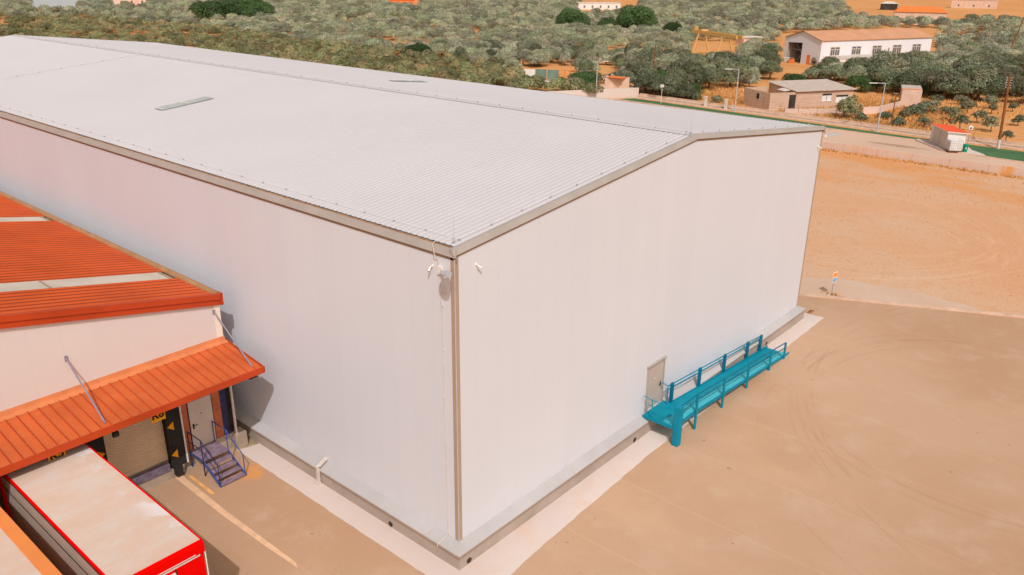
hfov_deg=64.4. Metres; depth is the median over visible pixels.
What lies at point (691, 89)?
olive tree
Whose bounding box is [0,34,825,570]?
warehouse
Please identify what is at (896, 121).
shrub
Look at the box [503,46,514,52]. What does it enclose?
olive tree
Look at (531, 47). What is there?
olive tree
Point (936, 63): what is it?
olive tree
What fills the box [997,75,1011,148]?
utility pole
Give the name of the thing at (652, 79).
olive tree
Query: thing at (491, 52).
olive tree
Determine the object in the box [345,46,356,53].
citrus tree
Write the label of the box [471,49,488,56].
olive tree
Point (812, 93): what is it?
brick house
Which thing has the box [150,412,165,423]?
bay sign
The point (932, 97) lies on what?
young olive
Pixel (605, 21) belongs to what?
green tree
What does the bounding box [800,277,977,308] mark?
path
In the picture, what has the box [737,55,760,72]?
olive tree
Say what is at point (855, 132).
kerb
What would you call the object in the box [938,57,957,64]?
olive tree
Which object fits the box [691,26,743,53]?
gantry crane
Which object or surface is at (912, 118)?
dry grass
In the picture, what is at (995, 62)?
olive tree
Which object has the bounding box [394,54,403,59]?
citrus tree
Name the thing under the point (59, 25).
citrus orchard
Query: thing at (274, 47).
citrus tree
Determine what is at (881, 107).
street lamp
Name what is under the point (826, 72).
olive tree
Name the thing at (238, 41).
citrus tree
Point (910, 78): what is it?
olive tree
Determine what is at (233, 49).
citrus tree
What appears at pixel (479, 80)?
citrus tree
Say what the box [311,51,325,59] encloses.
citrus tree
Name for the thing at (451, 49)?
olive tree
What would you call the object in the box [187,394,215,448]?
door
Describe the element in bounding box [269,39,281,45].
citrus tree
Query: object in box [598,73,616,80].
oleander hedge
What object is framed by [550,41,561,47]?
olive tree
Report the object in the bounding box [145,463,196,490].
pavement
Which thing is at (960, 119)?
young olive
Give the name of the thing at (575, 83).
citrus tree
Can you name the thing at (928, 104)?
shrub
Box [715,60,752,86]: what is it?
olive tree
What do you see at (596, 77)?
street lamp
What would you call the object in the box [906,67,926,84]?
olive tree
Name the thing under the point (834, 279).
notice sign
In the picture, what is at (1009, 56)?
olive tree
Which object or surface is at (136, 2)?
pink house
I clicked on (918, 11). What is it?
terracotta barn
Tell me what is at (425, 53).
citrus tree
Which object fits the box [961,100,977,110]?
young olive
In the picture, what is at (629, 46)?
olive tree
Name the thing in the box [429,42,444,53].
olive tree
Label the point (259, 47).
citrus tree
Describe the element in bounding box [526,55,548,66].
olive tree
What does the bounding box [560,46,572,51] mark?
olive tree
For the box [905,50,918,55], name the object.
olive tree
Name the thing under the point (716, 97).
shrub
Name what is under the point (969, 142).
drain kerb
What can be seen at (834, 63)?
olive tree
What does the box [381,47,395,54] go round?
citrus tree
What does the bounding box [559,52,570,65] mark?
olive tree
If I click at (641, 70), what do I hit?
olive tree
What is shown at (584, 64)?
olive tree
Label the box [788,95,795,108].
doorway
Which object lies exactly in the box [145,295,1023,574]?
yard
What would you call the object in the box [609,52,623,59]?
olive tree
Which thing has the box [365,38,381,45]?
olive tree
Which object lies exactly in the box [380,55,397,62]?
citrus tree
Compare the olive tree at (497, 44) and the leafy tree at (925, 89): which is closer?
the leafy tree at (925, 89)
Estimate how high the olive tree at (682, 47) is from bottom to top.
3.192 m
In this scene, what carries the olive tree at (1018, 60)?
on the ground at (1013, 8)
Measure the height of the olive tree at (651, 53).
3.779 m
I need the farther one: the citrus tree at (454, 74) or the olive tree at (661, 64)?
the olive tree at (661, 64)
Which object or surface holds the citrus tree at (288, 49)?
on the ground at (1013, 8)
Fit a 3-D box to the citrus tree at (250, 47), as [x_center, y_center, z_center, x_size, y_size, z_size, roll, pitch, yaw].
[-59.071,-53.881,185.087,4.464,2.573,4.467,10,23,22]
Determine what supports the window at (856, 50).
in the white hangar
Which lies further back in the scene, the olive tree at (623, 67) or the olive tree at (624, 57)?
the olive tree at (624, 57)
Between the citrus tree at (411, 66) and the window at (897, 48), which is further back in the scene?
the window at (897, 48)
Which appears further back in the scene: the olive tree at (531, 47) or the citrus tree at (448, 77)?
the olive tree at (531, 47)
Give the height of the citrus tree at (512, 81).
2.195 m
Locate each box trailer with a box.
[0,443,208,574]
[0,507,61,574]
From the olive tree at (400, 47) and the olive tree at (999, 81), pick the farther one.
the olive tree at (400, 47)
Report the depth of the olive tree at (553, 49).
183.86 m
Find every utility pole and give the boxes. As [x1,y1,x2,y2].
[653,44,656,67]
[891,92,898,125]
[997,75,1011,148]
[1011,18,1023,47]
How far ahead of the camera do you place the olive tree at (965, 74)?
140.12 m
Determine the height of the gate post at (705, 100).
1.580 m
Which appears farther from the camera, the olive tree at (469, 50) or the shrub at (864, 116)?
the olive tree at (469, 50)
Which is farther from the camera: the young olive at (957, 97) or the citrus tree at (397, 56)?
the citrus tree at (397, 56)
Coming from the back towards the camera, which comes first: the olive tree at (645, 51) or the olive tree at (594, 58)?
the olive tree at (645, 51)
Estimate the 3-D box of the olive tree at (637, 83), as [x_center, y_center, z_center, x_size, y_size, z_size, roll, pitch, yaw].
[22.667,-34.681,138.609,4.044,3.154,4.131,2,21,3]
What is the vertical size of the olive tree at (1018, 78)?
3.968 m
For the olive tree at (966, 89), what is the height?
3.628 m
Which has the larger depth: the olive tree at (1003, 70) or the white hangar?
the white hangar
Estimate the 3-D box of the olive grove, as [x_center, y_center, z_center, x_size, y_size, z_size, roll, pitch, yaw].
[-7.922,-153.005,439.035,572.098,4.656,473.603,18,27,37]
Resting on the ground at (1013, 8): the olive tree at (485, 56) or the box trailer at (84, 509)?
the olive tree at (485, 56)
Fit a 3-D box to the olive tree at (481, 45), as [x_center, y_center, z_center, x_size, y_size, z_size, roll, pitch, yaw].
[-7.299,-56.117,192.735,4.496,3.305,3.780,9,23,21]
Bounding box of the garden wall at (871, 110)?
[784,101,901,115]
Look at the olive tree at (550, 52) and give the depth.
181.60 m
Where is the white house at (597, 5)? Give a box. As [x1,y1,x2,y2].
[573,2,620,9]
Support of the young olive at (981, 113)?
on the ground at (1013, 8)
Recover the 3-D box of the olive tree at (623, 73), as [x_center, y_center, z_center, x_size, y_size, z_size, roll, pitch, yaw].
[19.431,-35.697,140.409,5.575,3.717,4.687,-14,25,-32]
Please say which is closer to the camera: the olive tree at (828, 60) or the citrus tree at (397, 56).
the olive tree at (828, 60)
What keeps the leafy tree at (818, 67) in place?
on the ground at (1013, 8)
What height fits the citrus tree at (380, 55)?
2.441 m
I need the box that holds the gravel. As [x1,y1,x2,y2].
[236,439,258,449]
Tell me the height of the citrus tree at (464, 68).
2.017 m
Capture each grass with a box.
[622,98,1023,161]
[667,82,1023,130]
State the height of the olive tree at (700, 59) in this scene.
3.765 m
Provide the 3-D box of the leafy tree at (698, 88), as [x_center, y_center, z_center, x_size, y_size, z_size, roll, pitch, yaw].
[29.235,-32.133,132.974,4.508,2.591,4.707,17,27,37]
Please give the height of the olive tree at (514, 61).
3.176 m
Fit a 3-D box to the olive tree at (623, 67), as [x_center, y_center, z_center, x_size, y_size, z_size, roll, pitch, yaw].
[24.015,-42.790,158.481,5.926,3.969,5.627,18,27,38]
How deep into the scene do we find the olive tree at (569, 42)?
201.81 m
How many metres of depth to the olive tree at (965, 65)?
143.30 m
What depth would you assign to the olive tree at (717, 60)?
159.18 m
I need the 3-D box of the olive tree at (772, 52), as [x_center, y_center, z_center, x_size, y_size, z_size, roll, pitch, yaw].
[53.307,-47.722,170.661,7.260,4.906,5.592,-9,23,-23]
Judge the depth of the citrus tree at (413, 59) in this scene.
169.53 m
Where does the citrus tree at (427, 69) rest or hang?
on the ground at (1013, 8)
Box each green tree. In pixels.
[187,0,230,20]
[223,0,262,16]
[248,0,275,13]
[403,42,432,53]
[554,7,589,24]
[596,16,618,25]
[615,4,658,27]
[662,22,681,32]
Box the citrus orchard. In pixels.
[0,10,305,45]
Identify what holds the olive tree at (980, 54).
on the ground at (1013, 8)
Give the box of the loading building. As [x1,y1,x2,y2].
[0,191,264,507]
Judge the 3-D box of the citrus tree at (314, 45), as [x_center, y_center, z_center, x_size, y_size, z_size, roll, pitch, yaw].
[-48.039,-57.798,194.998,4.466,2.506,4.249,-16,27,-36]
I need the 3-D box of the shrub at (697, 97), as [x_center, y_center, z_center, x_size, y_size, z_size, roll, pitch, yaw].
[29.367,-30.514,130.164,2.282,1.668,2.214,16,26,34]
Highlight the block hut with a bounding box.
[899,85,922,106]
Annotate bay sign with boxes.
[48,451,65,460]
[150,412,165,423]
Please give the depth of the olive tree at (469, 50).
186.05 m
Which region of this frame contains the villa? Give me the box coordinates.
[389,0,414,4]
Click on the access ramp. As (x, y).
(674, 415)
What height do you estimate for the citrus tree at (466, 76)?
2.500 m
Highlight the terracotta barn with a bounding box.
[894,6,947,24]
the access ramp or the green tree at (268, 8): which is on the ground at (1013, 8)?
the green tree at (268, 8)
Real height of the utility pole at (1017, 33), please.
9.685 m
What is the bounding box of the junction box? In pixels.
[437,265,444,294]
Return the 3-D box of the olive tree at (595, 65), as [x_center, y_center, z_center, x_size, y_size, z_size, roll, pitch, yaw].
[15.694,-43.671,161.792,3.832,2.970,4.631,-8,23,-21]
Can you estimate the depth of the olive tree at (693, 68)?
140.22 m
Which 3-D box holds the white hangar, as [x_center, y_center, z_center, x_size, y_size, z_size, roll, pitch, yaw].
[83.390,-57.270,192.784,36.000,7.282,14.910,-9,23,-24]
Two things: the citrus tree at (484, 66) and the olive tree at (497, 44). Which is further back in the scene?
the olive tree at (497, 44)
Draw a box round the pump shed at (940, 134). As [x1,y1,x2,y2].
[929,123,969,150]
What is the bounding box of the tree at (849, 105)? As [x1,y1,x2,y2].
[835,96,863,117]
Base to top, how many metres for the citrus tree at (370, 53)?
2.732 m
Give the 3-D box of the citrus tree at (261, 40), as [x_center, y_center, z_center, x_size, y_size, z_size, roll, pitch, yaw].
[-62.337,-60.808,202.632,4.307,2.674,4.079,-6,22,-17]
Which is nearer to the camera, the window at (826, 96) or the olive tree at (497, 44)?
the window at (826, 96)
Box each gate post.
[704,96,707,105]
[724,99,727,108]
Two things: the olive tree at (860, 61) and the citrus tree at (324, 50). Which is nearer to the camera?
the olive tree at (860, 61)
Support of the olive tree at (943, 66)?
on the ground at (1013, 8)
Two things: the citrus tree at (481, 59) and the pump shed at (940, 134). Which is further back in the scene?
the citrus tree at (481, 59)
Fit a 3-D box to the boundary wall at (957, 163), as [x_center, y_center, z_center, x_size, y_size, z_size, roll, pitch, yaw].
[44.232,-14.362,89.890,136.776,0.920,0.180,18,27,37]
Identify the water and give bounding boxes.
[31,0,116,7]
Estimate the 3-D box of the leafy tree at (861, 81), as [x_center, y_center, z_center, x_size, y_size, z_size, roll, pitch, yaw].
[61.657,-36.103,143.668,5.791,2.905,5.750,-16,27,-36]
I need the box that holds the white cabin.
[735,36,762,44]
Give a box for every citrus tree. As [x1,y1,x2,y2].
[198,45,212,49]
[216,45,225,50]
[222,46,237,51]
[226,43,237,48]
[234,38,248,44]
[235,43,247,47]
[237,48,251,53]
[245,45,255,50]
[249,50,263,54]
[252,45,264,50]
[256,38,265,43]
[259,51,274,56]
[260,42,272,48]
[262,47,272,52]
[267,50,283,56]
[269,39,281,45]
[272,44,280,49]
[276,43,287,51]
[283,45,294,53]
[285,51,301,59]
[286,39,299,44]
[294,43,307,48]
[296,46,314,57]
[304,41,319,49]
[306,38,317,42]
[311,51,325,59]
[312,48,327,54]
[315,59,331,64]
[320,40,334,46]
[322,54,330,61]
[328,56,339,64]
[329,43,344,52]
[334,51,348,60]
[335,41,347,48]
[336,58,353,66]
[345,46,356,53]
[346,57,360,61]
[348,42,362,49]
[351,49,365,56]
[355,60,372,67]
[360,54,370,60]
[365,47,378,51]
[366,50,375,57]
[366,61,384,69]
[369,56,386,62]
[376,53,389,57]
[378,44,395,50]
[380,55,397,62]
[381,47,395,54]
[383,62,396,67]
[384,64,395,71]
[392,64,416,73]
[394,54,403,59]
[400,60,414,65]
[402,57,419,63]
[405,49,420,57]
[406,64,415,71]
[414,63,427,70]
[415,49,434,59]
[417,67,433,72]
[420,59,431,65]
[422,72,437,77]
[430,66,448,77]
[431,61,446,68]
[442,75,455,79]
[443,53,459,64]
[445,65,461,75]
[449,60,463,69]
[450,71,459,78]
[456,60,470,67]
[456,72,479,81]
[457,54,472,63]
[459,65,474,72]
[460,64,476,71]
[465,69,476,73]
[471,77,491,84]
[475,57,485,64]
[476,68,486,73]
[478,72,489,77]
[479,62,492,71]
[483,71,505,84]
[484,56,498,62]
[492,65,503,70]
[502,72,513,82]
[503,77,519,87]
[506,68,522,79]
[509,65,524,73]
[513,77,535,88]
[528,74,546,88]
[544,77,565,90]
[561,77,583,90]
[578,82,604,93]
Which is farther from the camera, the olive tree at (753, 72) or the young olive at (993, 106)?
the olive tree at (753, 72)
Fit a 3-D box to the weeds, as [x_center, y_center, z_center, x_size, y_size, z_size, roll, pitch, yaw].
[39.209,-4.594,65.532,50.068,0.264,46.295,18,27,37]
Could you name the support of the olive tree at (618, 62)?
on the ground at (1013, 8)
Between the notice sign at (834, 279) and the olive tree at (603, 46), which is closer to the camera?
the notice sign at (834, 279)
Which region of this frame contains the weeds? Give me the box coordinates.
[802,148,1023,320]
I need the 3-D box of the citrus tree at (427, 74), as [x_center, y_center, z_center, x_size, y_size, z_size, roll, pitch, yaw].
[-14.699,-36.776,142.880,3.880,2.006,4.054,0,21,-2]
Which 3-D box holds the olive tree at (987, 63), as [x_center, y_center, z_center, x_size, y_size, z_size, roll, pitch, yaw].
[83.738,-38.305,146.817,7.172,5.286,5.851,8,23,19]
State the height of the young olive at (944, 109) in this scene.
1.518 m
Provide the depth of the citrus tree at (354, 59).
167.44 m
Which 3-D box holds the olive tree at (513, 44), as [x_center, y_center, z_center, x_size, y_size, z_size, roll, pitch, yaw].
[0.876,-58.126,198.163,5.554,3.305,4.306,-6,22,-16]
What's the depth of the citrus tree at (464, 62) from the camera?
163.51 m
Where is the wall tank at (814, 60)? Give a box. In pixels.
[811,57,817,64]
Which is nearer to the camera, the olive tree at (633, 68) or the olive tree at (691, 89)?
the olive tree at (691, 89)
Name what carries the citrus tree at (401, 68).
on the ground at (1013, 8)
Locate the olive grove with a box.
[0,0,1023,57]
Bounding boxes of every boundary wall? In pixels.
[546,88,638,99]
[638,88,1023,147]
[821,141,1023,177]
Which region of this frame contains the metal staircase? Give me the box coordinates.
[187,421,246,487]
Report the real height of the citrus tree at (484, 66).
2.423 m
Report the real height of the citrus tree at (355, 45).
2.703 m
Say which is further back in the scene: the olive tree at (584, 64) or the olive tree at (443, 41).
the olive tree at (443, 41)
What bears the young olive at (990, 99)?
on the ground at (1013, 8)
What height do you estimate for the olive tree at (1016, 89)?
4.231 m
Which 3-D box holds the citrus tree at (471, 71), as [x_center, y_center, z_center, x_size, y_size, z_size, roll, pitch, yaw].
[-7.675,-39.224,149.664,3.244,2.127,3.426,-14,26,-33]
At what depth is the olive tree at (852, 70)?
150.14 m
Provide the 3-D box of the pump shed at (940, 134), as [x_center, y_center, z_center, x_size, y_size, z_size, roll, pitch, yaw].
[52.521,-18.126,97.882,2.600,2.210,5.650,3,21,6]
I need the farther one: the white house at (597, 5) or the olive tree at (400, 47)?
the white house at (597, 5)
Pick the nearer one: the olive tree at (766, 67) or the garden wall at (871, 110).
the garden wall at (871, 110)
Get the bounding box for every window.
[821,93,831,101]
[829,47,839,55]
[835,95,847,102]
[851,46,861,54]
[872,45,881,53]
[892,44,901,52]
[911,44,921,51]
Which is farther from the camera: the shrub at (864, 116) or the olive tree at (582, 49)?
the olive tree at (582, 49)
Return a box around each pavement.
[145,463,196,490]
[235,313,822,574]
[915,138,985,155]
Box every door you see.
[103,418,167,476]
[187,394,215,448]
[646,360,663,409]
[806,55,809,64]
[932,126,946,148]
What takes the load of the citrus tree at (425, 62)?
on the ground at (1013, 8)
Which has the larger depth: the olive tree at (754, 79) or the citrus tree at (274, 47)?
the citrus tree at (274, 47)
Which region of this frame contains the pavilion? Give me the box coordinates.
[880,1,897,9]
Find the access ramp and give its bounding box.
[642,334,788,446]
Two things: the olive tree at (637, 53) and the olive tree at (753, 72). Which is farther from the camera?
the olive tree at (637, 53)
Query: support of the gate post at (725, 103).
on the ground at (1013, 8)
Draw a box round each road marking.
[175,475,296,566]
[188,475,213,493]
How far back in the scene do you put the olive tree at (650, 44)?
190.81 m
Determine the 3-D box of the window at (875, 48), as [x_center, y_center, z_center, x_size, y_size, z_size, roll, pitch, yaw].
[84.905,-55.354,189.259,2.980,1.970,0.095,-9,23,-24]
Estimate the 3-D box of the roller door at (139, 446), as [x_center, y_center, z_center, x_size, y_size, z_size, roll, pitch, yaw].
[-14.599,6.060,31.479,0.025,2.520,2.330,18,27,37]
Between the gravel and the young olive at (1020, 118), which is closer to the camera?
the gravel
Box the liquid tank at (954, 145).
[944,138,965,152]
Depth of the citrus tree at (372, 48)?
186.39 m
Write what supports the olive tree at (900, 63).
on the ground at (1013, 8)
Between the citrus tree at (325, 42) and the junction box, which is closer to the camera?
the junction box
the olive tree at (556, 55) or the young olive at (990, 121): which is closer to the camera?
the young olive at (990, 121)
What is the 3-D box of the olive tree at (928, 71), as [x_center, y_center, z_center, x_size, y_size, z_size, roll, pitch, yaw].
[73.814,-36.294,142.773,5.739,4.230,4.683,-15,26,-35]
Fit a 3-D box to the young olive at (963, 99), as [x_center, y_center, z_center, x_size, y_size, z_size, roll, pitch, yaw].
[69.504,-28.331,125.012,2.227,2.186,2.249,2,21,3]
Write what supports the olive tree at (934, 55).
on the ground at (1013, 8)
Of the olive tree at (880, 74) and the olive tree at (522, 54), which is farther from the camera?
the olive tree at (522, 54)
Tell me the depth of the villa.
470.94 m
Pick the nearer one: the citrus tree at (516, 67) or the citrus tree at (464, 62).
the citrus tree at (516, 67)
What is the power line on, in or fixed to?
attached to the utility pole at (1003, 116)
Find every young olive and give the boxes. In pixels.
[916,115,931,125]
[929,94,944,100]
[939,106,948,112]
[947,107,961,119]
[949,114,971,127]
[953,95,962,103]
[958,96,973,109]
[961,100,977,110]
[971,109,987,122]
[981,116,1000,131]
[982,94,999,103]
[987,103,998,113]
[998,130,1014,140]
[1008,102,1019,109]
[1010,114,1023,125]
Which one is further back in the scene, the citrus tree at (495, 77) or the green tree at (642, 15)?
the green tree at (642, 15)
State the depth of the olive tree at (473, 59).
172.18 m
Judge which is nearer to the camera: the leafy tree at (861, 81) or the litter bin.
the litter bin
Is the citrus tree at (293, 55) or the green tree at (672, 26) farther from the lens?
the green tree at (672, 26)
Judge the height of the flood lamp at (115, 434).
0.330 m
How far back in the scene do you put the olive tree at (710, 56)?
169.37 m
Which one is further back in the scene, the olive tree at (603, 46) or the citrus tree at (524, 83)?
the olive tree at (603, 46)
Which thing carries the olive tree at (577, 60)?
on the ground at (1013, 8)
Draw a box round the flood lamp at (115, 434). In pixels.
[112,430,119,437]
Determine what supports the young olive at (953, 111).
on the ground at (1013, 8)
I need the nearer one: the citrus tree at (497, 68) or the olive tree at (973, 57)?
the citrus tree at (497, 68)
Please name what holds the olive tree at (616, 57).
on the ground at (1013, 8)
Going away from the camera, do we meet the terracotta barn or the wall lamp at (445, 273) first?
the wall lamp at (445, 273)
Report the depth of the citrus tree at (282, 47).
192.03 m
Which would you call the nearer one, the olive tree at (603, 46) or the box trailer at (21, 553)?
the box trailer at (21, 553)
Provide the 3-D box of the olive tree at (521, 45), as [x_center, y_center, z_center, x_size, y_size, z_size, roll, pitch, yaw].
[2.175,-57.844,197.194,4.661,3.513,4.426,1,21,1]
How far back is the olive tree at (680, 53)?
169.93 m
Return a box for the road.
[610,99,1023,167]
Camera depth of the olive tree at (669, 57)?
160.14 m
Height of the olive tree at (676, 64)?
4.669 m
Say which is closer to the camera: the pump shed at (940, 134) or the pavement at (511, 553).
the pavement at (511, 553)
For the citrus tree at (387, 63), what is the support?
on the ground at (1013, 8)
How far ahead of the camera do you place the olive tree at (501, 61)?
168.00 m
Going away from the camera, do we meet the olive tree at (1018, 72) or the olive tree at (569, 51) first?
the olive tree at (1018, 72)
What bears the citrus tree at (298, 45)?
on the ground at (1013, 8)
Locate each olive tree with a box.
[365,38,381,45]
[382,41,394,49]
[394,42,406,52]
[403,41,416,44]
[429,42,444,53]
[435,39,448,54]
[442,41,454,51]
[446,47,455,53]
[452,41,467,49]
[454,46,466,56]
[466,47,476,53]
[467,40,479,46]
[469,56,476,64]
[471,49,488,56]
[475,43,487,49]
[477,54,489,59]
[486,49,496,55]
[490,40,503,49]
[494,47,512,57]
[496,58,504,66]
[497,52,511,61]
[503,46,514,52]
[503,57,522,67]
[509,42,519,51]
[513,50,531,65]
[514,42,528,50]
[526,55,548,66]
[528,43,543,50]
[531,49,552,65]
[542,47,557,61]
[543,49,553,58]
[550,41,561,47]
[552,51,562,59]
[559,39,576,49]
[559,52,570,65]
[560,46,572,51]
[562,50,575,62]
[570,45,580,50]
[571,57,582,70]
[572,46,596,57]
[574,58,593,71]
[578,52,591,58]
[580,41,597,48]
[587,49,595,56]
[587,56,599,63]
[590,60,600,70]
[593,43,608,51]
[596,49,608,57]
[598,54,615,64]
[608,47,623,56]
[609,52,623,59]
[612,58,624,68]
[613,53,626,60]
[615,52,636,61]
[615,69,638,84]
[619,58,640,69]
[624,42,641,52]
[625,55,654,68]
[626,48,642,53]
[628,63,645,72]
[630,65,660,90]
[632,51,644,55]
[634,75,651,93]
[639,46,662,54]
[641,74,665,94]
[642,41,663,50]
[646,51,660,58]
[650,59,669,71]
[651,75,682,96]
[656,52,678,63]
[662,69,694,83]
[663,49,675,53]
[666,58,692,70]
[671,51,685,55]
[677,45,691,50]
[677,84,699,98]
[679,49,690,53]
[680,61,710,85]
[681,53,696,60]
[690,56,709,64]
[693,53,705,60]
[701,66,724,88]
[706,53,714,59]
[707,56,731,65]
[708,50,740,61]
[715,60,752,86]
[737,47,754,55]
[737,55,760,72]
[742,74,759,86]
[744,55,764,66]
[745,66,761,77]
[747,70,760,78]
[751,48,780,62]
[757,52,780,73]
[758,60,782,79]
[759,43,782,52]
[802,67,821,78]
[817,56,839,65]
[819,64,845,80]
[829,61,846,80]
[842,57,871,70]
[843,64,870,78]
[867,54,909,85]
[870,49,895,63]
[870,64,905,91]
[888,52,913,62]
[890,71,923,89]
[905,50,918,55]
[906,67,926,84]
[908,59,935,73]
[913,51,938,61]
[919,50,936,57]
[923,69,961,98]
[924,68,938,83]
[926,60,941,67]
[932,63,958,71]
[938,50,966,59]
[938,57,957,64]
[939,54,963,59]
[943,79,975,98]
[951,57,1000,75]
[958,68,1002,100]
[961,54,982,60]
[963,69,977,94]
[966,66,1003,93]
[968,53,985,59]
[970,78,985,99]
[972,61,997,74]
[974,50,992,57]
[980,59,1000,66]
[980,76,1012,96]
[983,54,1011,67]
[995,65,1012,75]
[1002,53,1015,60]
[1004,73,1022,94]
[1006,55,1023,68]
[1009,80,1023,95]
[1013,69,1023,74]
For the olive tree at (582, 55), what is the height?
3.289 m
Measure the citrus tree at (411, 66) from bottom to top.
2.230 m
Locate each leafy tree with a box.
[567,70,601,85]
[641,68,666,91]
[677,82,703,98]
[782,73,806,79]
[803,65,831,78]
[843,75,879,91]
[922,81,958,95]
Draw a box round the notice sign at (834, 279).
[831,271,837,294]
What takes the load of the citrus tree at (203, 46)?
on the ground at (1013, 8)
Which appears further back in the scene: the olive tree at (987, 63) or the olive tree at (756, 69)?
the olive tree at (756, 69)
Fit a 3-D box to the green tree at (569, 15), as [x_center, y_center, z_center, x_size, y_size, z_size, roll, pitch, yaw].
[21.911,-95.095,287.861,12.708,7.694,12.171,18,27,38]
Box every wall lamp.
[439,269,451,276]
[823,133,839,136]
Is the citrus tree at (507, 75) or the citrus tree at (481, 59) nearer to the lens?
the citrus tree at (507, 75)
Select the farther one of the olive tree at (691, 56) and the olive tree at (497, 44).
the olive tree at (497, 44)
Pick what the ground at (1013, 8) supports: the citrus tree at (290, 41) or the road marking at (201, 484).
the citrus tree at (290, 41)
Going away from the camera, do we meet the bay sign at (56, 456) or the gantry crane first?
the bay sign at (56, 456)
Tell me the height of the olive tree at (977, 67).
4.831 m
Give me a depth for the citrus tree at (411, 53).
180.36 m
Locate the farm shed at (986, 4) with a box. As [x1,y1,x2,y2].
[951,0,998,8]
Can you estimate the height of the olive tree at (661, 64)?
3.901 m
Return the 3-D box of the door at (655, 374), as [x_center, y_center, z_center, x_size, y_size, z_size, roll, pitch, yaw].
[6.419,4.384,36.514,0.070,2.100,1.270,18,27,37]
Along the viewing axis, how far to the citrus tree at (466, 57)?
170.32 m
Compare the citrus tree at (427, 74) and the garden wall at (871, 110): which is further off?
the citrus tree at (427, 74)
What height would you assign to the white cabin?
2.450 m
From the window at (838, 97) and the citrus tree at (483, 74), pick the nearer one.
the window at (838, 97)
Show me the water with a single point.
(50, 3)
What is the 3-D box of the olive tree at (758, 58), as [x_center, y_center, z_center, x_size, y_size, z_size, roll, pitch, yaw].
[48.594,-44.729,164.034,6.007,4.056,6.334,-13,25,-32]
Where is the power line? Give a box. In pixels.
[656,44,986,77]
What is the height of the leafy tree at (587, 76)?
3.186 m
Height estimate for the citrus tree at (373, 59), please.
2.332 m
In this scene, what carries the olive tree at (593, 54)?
on the ground at (1013, 8)
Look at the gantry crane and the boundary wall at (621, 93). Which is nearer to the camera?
the boundary wall at (621, 93)
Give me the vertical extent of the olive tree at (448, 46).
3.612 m
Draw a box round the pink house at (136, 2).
[112,0,145,4]
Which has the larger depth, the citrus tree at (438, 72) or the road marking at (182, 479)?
the citrus tree at (438, 72)
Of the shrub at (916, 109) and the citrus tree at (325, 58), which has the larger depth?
the citrus tree at (325, 58)
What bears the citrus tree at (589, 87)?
on the ground at (1013, 8)
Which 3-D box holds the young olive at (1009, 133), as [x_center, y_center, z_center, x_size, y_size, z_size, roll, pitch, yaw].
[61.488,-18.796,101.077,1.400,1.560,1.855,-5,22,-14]
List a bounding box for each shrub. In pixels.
[687,92,701,99]
[711,95,722,101]
[854,112,868,119]
[877,111,893,118]
[890,116,905,124]
[897,110,910,116]
[903,104,928,114]
[917,99,941,111]
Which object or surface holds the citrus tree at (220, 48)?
on the ground at (1013, 8)
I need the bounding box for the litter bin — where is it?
[962,144,968,151]
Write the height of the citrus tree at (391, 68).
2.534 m
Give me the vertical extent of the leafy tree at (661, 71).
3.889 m
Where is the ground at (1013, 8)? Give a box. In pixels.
[0,0,1023,154]
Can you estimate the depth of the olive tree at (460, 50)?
179.76 m
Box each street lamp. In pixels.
[595,61,607,97]
[732,69,738,111]
[869,82,885,131]
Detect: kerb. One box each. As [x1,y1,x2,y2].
[613,98,1023,162]
[636,97,1023,150]
[799,293,1023,317]
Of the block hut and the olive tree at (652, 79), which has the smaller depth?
the block hut
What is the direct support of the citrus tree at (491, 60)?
on the ground at (1013, 8)
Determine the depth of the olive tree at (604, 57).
179.27 m
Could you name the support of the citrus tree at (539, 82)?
on the ground at (1013, 8)
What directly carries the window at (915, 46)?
in the white hangar
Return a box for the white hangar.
[783,28,933,65]
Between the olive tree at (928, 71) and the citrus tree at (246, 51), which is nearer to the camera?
the olive tree at (928, 71)
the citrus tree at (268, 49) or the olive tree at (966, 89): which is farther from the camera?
the citrus tree at (268, 49)
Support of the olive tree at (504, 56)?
on the ground at (1013, 8)
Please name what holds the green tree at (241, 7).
on the ground at (1013, 8)
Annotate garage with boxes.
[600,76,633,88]
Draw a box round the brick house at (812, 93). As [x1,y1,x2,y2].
[743,79,857,110]
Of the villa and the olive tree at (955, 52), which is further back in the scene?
the villa
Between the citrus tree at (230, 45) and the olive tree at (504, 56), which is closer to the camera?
the olive tree at (504, 56)
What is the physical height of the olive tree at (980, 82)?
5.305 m
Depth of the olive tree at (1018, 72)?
145.65 m
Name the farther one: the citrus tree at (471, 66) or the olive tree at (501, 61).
the olive tree at (501, 61)
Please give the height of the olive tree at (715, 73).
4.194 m
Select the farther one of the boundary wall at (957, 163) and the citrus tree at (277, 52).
the citrus tree at (277, 52)
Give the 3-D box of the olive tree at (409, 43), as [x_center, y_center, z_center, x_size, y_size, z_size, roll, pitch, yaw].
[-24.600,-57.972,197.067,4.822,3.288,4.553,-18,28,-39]
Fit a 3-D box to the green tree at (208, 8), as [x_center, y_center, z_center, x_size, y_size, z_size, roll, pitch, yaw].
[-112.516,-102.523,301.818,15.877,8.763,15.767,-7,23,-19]
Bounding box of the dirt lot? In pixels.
[802,150,1023,314]
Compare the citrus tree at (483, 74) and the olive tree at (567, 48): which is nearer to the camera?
the citrus tree at (483, 74)
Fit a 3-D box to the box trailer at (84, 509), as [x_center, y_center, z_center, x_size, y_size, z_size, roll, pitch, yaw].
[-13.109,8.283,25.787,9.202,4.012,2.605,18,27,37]
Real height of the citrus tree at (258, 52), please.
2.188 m

